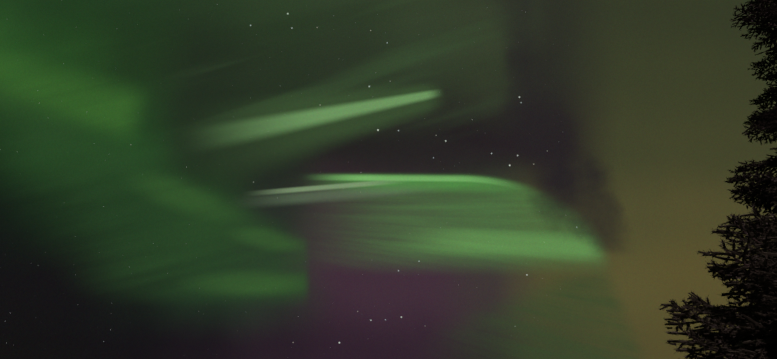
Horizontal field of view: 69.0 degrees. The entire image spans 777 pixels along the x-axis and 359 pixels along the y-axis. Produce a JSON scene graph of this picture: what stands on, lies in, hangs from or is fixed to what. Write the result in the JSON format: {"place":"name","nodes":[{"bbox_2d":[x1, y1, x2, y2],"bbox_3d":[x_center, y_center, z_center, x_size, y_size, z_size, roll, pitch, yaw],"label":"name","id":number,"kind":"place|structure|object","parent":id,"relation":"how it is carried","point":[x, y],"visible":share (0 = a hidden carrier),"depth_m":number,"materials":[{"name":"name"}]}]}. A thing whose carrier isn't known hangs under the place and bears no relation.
{"place":"outdoors","nodes":[
{"label":"outdoors","id":0,"kind":"place"},
{"bbox_2d":[0,0,776,358],"label":"sky","id":1,"kind":"structure","parent":0,"point":[180,179],"materials":[{"name":"green"}]},
{"bbox_3d":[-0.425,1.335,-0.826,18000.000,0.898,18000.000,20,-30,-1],"label":"ground","id":2,"kind":"structure","parent":0,"visible":0},
{"bbox_2d":[659,180,776,358],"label":"spruce","id":3,"kind":"object","parent":2,"relation":"on","point":[757,329],"visible":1,"depth_m":2.96,"materials":[{"name":"green plant"}]},
{"bbox_2d":[698,0,776,358],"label":"tall spruce","id":4,"kind":"object","parent":2,"relation":"on","point":[767,122],"visible":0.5,"depth_m":5.71,"materials":[{"name":"green plant"}]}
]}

